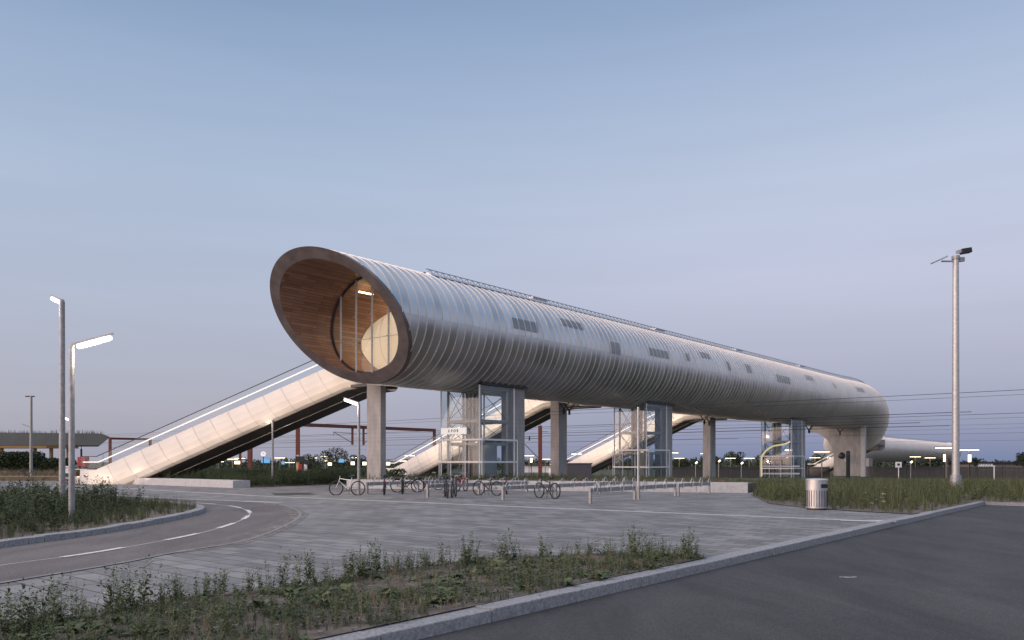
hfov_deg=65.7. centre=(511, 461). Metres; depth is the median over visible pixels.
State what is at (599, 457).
stair
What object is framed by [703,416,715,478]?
concrete pier
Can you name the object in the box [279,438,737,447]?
overhead wire
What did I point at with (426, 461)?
stair
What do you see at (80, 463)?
red kiosk
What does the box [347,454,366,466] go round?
tree
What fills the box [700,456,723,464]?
tree
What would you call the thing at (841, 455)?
wall camera
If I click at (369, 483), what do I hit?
bicycle rack
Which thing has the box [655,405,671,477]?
concrete pier
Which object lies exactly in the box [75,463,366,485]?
bank weeds
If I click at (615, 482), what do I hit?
bicycle rack
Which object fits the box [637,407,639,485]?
steel pole
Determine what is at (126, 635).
verge ground cover
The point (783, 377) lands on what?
louvre window
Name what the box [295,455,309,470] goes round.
information stand
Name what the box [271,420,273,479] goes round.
street lamp
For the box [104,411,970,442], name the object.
overhead wire
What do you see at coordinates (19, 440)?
bus canopy
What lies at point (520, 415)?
concrete pier
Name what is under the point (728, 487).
retaining wall
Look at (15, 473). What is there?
dry grass strip
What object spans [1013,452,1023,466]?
tree
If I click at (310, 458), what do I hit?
tree
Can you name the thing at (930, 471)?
picket fence
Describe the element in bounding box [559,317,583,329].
louvre window
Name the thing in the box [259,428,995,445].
overhead wire
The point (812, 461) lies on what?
tree
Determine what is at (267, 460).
departure screen
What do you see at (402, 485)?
bicycle
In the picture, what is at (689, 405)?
overhead wire
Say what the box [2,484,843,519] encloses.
light paving line
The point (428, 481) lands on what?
bicycle rack
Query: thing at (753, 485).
planting bed
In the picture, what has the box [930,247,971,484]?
twin-headed street lamp
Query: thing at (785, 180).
sky
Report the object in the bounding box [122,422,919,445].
overhead wire
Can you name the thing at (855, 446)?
concrete pier
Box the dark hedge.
[0,451,76,473]
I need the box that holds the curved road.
[0,496,298,581]
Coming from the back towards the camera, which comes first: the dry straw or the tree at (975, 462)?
the tree at (975, 462)
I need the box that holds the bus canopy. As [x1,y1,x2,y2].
[0,429,108,457]
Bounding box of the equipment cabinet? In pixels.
[565,463,592,478]
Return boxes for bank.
[250,482,345,486]
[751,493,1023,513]
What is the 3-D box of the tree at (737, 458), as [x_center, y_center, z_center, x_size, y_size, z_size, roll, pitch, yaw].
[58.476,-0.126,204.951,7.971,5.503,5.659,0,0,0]
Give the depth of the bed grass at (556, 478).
48.99 m
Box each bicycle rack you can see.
[366,476,418,493]
[421,475,466,491]
[426,478,479,497]
[482,477,527,493]
[501,479,552,499]
[554,478,597,496]
[589,481,636,502]
[599,476,634,493]
[637,479,676,498]
[677,477,710,495]
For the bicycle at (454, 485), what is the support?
on the plaza paving
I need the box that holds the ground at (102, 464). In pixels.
[75,462,1020,481]
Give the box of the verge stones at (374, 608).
[54,554,704,639]
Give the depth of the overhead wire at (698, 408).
52.98 m
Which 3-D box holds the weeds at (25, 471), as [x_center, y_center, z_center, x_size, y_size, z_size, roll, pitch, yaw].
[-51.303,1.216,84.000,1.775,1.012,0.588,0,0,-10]
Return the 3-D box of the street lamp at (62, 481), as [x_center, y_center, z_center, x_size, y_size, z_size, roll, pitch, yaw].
[-15.410,-2.013,26.887,1.080,7.427,0.210,0,0,41]
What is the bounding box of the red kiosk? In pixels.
[77,457,88,471]
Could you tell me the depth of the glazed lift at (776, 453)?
97.97 m
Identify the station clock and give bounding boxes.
[261,451,265,467]
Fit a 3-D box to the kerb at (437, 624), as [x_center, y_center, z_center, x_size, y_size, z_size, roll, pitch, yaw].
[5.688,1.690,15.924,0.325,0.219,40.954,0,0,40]
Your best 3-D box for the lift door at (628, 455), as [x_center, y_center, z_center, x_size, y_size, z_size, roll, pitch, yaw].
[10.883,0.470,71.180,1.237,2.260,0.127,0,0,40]
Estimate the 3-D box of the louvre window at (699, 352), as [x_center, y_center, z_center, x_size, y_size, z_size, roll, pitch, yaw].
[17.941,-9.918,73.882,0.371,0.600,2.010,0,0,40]
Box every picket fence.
[672,466,829,477]
[863,466,1023,479]
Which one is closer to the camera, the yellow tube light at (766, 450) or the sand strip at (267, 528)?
the sand strip at (267, 528)
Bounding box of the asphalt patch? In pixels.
[272,493,316,494]
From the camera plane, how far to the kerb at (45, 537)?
17.50 m
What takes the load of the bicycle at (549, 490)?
on the plaza paving
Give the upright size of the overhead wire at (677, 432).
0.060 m
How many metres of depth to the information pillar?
69.88 m
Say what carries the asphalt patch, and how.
on the plaza paving
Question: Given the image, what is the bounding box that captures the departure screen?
[262,458,270,467]
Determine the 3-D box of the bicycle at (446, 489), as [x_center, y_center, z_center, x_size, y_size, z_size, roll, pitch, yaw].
[-2.914,1.096,35.200,0.588,1.053,1.775,0,0,-10]
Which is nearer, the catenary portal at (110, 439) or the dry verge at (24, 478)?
the dry verge at (24, 478)
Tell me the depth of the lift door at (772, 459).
97.47 m
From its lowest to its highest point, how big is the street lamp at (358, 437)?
4.927 m
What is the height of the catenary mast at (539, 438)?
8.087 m
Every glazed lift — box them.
[439,381,527,477]
[612,401,674,476]
[760,418,806,477]
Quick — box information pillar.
[846,451,849,478]
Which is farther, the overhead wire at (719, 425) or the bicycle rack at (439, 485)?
the overhead wire at (719, 425)
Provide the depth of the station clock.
90.92 m
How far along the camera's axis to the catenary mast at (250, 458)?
99.75 m
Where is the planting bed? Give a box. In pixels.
[356,476,756,492]
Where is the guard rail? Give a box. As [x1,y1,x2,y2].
[65,469,86,481]
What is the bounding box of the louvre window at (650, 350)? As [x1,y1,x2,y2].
[648,347,669,358]
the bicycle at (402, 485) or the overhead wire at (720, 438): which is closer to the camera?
the bicycle at (402, 485)
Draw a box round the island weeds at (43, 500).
[0,473,176,534]
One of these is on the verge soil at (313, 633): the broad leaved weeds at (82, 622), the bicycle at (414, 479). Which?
the broad leaved weeds at (82, 622)
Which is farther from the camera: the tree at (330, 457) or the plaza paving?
the tree at (330, 457)
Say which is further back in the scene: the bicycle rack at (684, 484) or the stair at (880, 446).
the stair at (880, 446)
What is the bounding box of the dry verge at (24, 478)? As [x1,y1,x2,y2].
[0,474,67,480]
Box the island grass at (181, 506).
[0,495,197,538]
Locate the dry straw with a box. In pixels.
[1,546,693,639]
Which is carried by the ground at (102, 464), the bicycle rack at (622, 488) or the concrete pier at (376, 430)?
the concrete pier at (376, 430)
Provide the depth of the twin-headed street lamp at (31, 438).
86.90 m
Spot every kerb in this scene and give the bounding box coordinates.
[0,500,204,547]
[315,501,984,639]
[984,501,1023,505]
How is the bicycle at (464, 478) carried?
on the plaza paving
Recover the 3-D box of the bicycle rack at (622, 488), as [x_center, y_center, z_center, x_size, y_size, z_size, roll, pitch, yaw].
[4.087,1.198,31.937,0.232,0.844,3.800,0,0,36]
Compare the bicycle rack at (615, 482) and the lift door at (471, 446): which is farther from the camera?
the lift door at (471, 446)
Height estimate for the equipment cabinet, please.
1.052 m
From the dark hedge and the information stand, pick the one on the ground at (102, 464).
the dark hedge
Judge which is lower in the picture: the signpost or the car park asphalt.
the car park asphalt
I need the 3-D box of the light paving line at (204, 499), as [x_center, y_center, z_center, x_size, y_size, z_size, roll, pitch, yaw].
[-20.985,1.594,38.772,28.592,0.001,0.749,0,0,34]
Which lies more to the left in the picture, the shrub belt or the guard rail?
the guard rail
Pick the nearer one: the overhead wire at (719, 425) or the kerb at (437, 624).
the kerb at (437, 624)
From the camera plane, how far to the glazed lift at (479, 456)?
55.08 m
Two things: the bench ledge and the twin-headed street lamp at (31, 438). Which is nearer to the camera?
the bench ledge
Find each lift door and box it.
[459,445,472,476]
[627,454,636,476]
[772,459,782,476]
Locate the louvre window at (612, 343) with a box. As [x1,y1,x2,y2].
[610,341,620,354]
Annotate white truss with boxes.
[978,464,993,466]
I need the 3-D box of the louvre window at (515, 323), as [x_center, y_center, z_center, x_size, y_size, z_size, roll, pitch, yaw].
[0.873,-9.122,52.991,0.237,0.750,2.660,0,0,40]
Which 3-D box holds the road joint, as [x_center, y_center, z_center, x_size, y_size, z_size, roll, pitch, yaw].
[-9.386,1.592,21.879,4.031,0.001,22.768,0,0,-17]
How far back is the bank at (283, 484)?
54.54 m
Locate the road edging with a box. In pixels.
[0,493,301,582]
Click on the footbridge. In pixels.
(402, 326)
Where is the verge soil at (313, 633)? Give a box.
[0,553,704,639]
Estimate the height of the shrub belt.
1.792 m
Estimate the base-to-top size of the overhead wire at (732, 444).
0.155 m
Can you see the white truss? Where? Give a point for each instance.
(983, 465)
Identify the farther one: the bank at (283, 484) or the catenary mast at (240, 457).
the catenary mast at (240, 457)
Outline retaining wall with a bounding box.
[347,479,747,492]
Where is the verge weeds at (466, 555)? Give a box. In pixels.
[0,524,704,639]
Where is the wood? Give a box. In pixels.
[206,457,1015,469]
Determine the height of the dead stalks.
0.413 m
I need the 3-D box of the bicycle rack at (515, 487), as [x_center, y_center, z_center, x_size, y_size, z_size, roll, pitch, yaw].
[0.707,1.198,34.537,0.232,0.844,3.800,0,0,36]
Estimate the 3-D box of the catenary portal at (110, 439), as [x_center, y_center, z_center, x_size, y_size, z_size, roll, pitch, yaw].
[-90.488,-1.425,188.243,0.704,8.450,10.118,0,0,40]
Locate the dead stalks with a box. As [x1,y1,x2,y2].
[27,537,653,639]
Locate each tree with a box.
[294,454,322,469]
[320,447,350,468]
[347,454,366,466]
[672,458,696,466]
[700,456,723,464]
[723,451,751,466]
[753,451,771,466]
[805,454,827,465]
[971,458,979,466]
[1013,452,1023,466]
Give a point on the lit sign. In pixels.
(969, 458)
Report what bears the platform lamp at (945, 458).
on the ground at (102, 464)
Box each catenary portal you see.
[108,437,151,463]
[296,423,435,463]
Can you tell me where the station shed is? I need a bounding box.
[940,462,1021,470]
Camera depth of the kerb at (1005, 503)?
31.17 m
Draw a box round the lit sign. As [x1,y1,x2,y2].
[967,454,970,476]
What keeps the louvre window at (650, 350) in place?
in the footbridge
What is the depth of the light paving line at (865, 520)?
21.47 m
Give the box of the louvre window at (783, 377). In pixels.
[776,374,789,383]
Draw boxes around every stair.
[80,343,397,483]
[386,399,600,475]
[549,411,726,474]
[814,436,884,470]
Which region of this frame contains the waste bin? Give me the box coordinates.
[805,478,827,509]
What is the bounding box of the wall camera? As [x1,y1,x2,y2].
[838,452,845,461]
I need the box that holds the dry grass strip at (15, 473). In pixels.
[0,467,98,475]
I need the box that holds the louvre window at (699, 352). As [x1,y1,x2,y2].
[699,352,710,358]
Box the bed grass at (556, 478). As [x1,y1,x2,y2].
[351,471,752,482]
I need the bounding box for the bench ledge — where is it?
[76,476,249,487]
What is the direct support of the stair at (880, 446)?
on the ground at (102, 464)
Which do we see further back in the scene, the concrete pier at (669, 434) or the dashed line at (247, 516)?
the concrete pier at (669, 434)
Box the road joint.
[4,502,250,564]
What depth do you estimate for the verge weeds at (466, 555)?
8.55 m
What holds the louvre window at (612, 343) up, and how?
in the footbridge
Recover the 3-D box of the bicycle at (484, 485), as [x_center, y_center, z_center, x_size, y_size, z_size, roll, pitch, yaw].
[-1.152,1.116,37.600,1.775,1.012,0.588,0,0,34]
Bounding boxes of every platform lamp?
[813,451,829,476]
[934,447,951,477]
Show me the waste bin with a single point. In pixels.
(816, 494)
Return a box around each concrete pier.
[367,384,385,479]
[501,388,524,477]
[551,402,566,475]
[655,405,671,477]
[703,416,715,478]
[792,420,804,479]
[810,426,865,476]
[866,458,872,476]
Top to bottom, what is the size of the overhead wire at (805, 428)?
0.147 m
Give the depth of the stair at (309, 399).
55.10 m
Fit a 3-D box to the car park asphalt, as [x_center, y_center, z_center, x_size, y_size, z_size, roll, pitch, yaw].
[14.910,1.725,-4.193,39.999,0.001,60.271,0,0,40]
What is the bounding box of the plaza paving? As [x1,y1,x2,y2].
[0,481,931,639]
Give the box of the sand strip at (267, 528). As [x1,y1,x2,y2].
[180,502,308,551]
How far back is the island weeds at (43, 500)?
21.31 m
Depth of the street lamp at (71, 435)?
19.65 m
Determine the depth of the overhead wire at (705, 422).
76.35 m
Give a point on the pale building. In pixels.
(528, 468)
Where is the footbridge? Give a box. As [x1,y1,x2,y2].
[270,246,960,461]
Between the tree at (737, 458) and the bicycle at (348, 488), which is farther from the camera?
the tree at (737, 458)
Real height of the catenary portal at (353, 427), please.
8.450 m
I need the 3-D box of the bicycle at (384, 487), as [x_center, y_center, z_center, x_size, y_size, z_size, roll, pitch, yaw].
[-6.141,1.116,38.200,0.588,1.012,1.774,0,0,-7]
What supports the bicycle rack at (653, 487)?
on the plaza paving
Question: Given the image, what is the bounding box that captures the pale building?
[525,465,550,472]
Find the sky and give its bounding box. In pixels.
[0,0,1023,461]
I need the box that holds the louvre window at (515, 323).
[512,317,538,332]
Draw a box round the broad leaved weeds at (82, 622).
[0,550,704,639]
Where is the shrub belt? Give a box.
[202,467,405,476]
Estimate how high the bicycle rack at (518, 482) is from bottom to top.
0.844 m
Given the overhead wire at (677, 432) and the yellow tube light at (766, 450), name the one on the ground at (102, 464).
the yellow tube light at (766, 450)
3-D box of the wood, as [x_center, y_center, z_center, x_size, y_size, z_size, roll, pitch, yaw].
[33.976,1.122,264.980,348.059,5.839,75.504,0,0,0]
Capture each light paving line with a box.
[1,490,280,502]
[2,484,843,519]
[841,520,896,521]
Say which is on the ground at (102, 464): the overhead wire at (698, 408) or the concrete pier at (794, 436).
the concrete pier at (794, 436)
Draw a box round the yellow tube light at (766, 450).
[761,441,799,475]
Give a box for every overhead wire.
[102,413,1010,443]
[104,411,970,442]
[109,394,1023,436]
[111,389,1023,434]
[121,417,1018,444]
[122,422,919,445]
[140,425,948,446]
[254,432,1023,447]
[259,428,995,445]
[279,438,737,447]
[288,423,1023,442]
[317,440,1005,450]
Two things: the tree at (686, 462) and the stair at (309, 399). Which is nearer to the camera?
the stair at (309, 399)
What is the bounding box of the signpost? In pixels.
[895,462,901,478]
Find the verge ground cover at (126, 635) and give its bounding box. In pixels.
[0,548,700,639]
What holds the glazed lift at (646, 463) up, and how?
on the ground at (102, 464)
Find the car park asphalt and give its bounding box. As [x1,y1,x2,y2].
[419,505,1023,639]
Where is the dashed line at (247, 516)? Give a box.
[60,503,251,556]
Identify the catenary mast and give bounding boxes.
[239,453,241,467]
[247,448,252,469]
[525,424,547,473]
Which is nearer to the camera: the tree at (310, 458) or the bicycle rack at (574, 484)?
the bicycle rack at (574, 484)
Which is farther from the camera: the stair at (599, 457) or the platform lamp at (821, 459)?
the platform lamp at (821, 459)
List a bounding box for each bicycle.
[329,475,364,494]
[381,475,386,494]
[390,473,424,491]
[398,473,407,493]
[413,472,442,489]
[440,474,449,497]
[450,475,460,497]
[455,473,467,491]
[473,475,502,495]
[500,474,511,493]
[534,476,560,498]
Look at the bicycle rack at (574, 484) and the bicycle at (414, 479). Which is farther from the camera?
the bicycle at (414, 479)
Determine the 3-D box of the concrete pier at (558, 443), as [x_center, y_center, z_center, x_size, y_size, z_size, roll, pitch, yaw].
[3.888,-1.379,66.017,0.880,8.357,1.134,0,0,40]
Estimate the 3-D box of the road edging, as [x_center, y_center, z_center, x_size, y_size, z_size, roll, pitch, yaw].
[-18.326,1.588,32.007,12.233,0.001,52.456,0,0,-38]
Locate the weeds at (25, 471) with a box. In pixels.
[18,469,35,476]
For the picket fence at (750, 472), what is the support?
on the ground at (102, 464)
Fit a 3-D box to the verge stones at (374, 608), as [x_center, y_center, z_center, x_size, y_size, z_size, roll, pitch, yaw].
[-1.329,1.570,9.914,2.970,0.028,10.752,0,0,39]
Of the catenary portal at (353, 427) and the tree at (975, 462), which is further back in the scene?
the tree at (975, 462)
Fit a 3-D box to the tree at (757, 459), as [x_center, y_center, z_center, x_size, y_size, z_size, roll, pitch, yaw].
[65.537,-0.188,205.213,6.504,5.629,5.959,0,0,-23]
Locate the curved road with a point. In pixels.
(214, 515)
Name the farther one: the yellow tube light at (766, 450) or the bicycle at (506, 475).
the yellow tube light at (766, 450)
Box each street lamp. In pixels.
[21,396,34,475]
[50,295,65,498]
[68,333,113,521]
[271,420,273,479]
[344,397,359,493]
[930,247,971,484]

